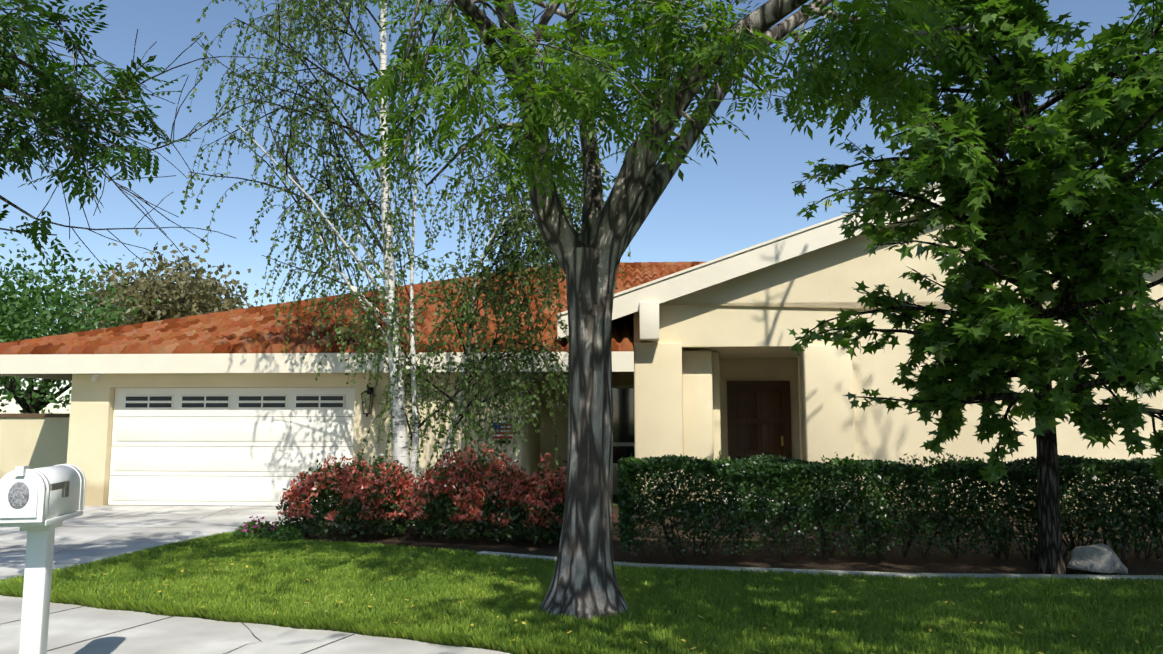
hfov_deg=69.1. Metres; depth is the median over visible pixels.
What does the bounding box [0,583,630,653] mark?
lawn edge grass
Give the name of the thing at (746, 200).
sky
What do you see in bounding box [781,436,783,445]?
entry door handle
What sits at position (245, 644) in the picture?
sidewalk crack
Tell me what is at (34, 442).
side yard wall
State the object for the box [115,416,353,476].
groove
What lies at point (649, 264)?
ridge cap tiles
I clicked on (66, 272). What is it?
green far tree
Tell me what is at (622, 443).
entry window frame
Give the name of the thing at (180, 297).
olive tree
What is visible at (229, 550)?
lawn grass
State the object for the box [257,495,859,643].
ground
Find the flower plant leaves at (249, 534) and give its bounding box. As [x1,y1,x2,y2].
[230,520,278,539]
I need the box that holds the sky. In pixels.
[0,0,1162,413]
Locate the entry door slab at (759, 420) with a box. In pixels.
[732,385,786,488]
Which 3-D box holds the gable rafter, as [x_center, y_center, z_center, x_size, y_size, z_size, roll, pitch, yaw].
[0.822,-0.220,15.604,0.060,0.160,1.850,0,-6,4]
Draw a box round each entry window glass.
[612,388,633,441]
[613,446,634,462]
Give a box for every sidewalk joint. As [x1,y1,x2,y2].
[47,616,172,650]
[301,633,355,653]
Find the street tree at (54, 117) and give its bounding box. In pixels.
[0,0,309,288]
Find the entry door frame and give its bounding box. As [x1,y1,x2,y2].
[727,381,791,488]
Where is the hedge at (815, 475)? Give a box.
[616,453,1162,560]
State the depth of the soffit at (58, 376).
16.95 m
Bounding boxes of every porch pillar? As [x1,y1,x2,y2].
[634,342,682,504]
[798,345,856,505]
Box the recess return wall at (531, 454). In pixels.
[523,372,540,497]
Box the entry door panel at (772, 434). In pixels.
[762,424,782,450]
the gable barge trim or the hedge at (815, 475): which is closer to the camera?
the hedge at (815, 475)
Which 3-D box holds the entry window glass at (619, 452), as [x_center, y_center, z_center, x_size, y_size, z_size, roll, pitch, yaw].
[0.450,2.671,17.675,1.360,0.350,0.015,0,-6,4]
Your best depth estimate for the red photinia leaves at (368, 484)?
10.98 m
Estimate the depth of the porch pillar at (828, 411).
14.52 m
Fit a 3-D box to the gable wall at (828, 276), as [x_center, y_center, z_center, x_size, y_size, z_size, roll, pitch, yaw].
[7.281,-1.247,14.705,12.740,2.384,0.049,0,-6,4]
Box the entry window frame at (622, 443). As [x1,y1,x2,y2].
[567,385,633,466]
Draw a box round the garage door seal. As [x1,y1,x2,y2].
[141,505,218,505]
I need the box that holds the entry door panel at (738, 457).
[737,456,757,482]
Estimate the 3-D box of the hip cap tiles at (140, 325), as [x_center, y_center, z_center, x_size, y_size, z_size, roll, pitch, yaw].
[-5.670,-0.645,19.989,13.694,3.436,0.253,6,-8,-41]
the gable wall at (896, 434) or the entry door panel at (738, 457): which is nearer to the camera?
the gable wall at (896, 434)
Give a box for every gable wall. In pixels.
[634,305,1162,511]
[659,210,1162,310]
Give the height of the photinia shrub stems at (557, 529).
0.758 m
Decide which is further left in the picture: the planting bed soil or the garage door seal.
the garage door seal
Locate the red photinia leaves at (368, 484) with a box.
[278,450,427,520]
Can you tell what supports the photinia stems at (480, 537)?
on the planting bed soil
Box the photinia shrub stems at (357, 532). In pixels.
[315,479,414,535]
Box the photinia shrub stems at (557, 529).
[529,491,562,543]
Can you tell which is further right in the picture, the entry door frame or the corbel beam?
the entry door frame
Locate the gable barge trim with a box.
[557,183,939,315]
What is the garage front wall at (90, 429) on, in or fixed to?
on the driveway
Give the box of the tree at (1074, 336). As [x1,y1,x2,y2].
[753,0,1162,573]
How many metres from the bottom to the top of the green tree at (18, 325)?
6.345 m
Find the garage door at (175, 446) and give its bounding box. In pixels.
[108,387,354,505]
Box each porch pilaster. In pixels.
[682,350,713,501]
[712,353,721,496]
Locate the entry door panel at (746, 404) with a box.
[736,391,756,417]
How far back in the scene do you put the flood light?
15.45 m
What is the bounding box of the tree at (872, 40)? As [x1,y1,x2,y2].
[294,0,989,620]
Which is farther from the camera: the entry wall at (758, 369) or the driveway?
the entry wall at (758, 369)
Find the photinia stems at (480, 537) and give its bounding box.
[460,474,504,539]
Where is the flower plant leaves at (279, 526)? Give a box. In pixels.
[267,517,304,535]
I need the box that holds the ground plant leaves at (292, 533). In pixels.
[270,525,306,541]
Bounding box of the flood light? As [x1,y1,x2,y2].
[91,374,99,380]
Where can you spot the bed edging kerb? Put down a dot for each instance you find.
(952, 575)
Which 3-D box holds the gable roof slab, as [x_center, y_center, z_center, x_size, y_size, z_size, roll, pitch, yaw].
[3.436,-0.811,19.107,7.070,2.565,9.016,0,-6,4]
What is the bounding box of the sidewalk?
[0,595,510,653]
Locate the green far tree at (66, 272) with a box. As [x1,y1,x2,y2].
[0,256,91,389]
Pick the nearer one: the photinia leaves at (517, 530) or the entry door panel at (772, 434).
the photinia leaves at (517, 530)
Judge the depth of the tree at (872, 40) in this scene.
6.21 m
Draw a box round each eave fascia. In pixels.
[0,351,633,373]
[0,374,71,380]
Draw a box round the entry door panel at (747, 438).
[737,424,757,450]
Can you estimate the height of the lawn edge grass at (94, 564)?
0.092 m
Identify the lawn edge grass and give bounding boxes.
[0,531,233,585]
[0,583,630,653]
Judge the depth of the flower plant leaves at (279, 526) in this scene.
11.28 m
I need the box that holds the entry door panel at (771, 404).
[761,391,781,417]
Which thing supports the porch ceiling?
attached to the porch
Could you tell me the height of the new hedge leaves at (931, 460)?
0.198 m
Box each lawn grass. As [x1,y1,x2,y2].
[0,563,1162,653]
[103,535,676,567]
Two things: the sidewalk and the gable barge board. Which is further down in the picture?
the sidewalk
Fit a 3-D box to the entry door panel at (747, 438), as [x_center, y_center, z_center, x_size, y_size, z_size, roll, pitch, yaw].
[3.432,2.279,17.500,0.420,0.550,0.015,0,-6,4]
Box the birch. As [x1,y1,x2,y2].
[179,0,630,526]
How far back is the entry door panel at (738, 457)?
17.45 m
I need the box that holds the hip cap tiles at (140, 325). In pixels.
[0,264,550,345]
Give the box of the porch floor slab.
[635,490,854,511]
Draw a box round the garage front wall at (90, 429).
[67,372,523,507]
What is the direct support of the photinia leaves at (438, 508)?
on the planting bed soil
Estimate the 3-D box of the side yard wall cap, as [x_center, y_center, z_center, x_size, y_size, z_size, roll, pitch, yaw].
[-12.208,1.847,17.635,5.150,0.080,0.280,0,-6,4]
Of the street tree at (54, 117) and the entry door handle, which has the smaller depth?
the street tree at (54, 117)
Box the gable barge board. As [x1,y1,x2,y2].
[557,184,944,338]
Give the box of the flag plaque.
[492,423,512,443]
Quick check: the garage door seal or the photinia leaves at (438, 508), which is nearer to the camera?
the photinia leaves at (438, 508)
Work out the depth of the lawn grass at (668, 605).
6.89 m
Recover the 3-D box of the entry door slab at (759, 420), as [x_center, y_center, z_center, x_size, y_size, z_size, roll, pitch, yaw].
[3.693,2.285,17.506,1.100,2.140,0.030,0,-6,4]
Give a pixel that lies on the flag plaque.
(498, 435)
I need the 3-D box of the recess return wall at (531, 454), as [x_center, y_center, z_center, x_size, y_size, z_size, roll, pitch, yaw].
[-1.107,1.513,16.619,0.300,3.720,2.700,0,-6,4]
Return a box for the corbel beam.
[639,302,658,341]
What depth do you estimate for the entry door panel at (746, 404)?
17.57 m
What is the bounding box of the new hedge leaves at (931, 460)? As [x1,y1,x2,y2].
[620,450,990,465]
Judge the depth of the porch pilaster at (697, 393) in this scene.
15.19 m
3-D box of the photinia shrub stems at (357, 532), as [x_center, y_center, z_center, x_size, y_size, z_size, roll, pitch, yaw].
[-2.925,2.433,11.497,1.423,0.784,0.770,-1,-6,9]
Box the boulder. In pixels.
[1067,543,1127,573]
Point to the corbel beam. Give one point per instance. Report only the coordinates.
(648, 321)
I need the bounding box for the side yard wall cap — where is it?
[0,413,69,416]
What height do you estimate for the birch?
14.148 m
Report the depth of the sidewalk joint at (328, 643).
5.82 m
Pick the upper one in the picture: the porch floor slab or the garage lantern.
the garage lantern
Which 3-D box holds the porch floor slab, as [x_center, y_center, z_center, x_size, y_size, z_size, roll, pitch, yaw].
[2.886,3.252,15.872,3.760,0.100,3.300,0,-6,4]
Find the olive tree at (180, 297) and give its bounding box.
[35,229,269,327]
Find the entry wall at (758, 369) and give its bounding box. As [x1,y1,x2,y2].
[540,358,800,494]
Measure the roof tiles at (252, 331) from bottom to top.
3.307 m
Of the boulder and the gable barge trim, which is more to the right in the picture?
the boulder
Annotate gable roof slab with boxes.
[612,313,633,321]
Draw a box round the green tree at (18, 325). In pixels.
[0,227,160,412]
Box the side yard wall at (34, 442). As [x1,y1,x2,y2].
[0,417,69,478]
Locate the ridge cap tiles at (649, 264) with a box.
[620,261,707,266]
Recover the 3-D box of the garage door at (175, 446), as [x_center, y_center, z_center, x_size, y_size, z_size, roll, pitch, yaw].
[-6.346,2.169,15.363,4.550,2.132,0.064,0,-6,4]
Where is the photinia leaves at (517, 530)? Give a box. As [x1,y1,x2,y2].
[497,454,617,544]
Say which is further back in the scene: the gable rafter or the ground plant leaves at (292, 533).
the gable rafter
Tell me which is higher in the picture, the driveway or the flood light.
the flood light
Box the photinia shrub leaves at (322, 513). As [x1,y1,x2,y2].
[276,452,443,538]
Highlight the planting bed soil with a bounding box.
[259,506,1162,574]
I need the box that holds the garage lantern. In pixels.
[361,386,374,416]
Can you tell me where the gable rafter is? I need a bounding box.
[624,315,627,323]
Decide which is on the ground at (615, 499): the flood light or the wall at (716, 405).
the wall at (716, 405)
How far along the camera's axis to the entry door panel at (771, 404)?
17.53 m
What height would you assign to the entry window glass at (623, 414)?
1.130 m
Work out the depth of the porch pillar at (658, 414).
14.70 m
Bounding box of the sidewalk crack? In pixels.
[223,622,260,653]
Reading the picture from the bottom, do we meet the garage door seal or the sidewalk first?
the sidewalk
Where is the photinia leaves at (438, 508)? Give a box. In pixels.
[406,444,542,541]
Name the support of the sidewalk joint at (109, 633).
on the sidewalk
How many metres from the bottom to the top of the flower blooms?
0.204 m
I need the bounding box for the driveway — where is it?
[0,505,317,579]
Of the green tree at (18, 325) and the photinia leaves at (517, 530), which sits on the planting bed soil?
the photinia leaves at (517, 530)
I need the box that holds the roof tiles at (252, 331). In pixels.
[0,263,697,354]
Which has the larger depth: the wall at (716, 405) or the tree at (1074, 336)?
the wall at (716, 405)
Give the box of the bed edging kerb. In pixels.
[477,551,1162,580]
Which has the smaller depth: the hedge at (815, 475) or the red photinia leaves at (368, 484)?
the hedge at (815, 475)
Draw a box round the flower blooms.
[238,516,277,531]
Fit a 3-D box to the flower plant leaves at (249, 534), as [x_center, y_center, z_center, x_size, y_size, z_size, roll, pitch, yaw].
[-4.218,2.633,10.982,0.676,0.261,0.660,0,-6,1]
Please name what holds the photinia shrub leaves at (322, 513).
on the planting bed soil
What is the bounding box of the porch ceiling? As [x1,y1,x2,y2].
[682,348,797,357]

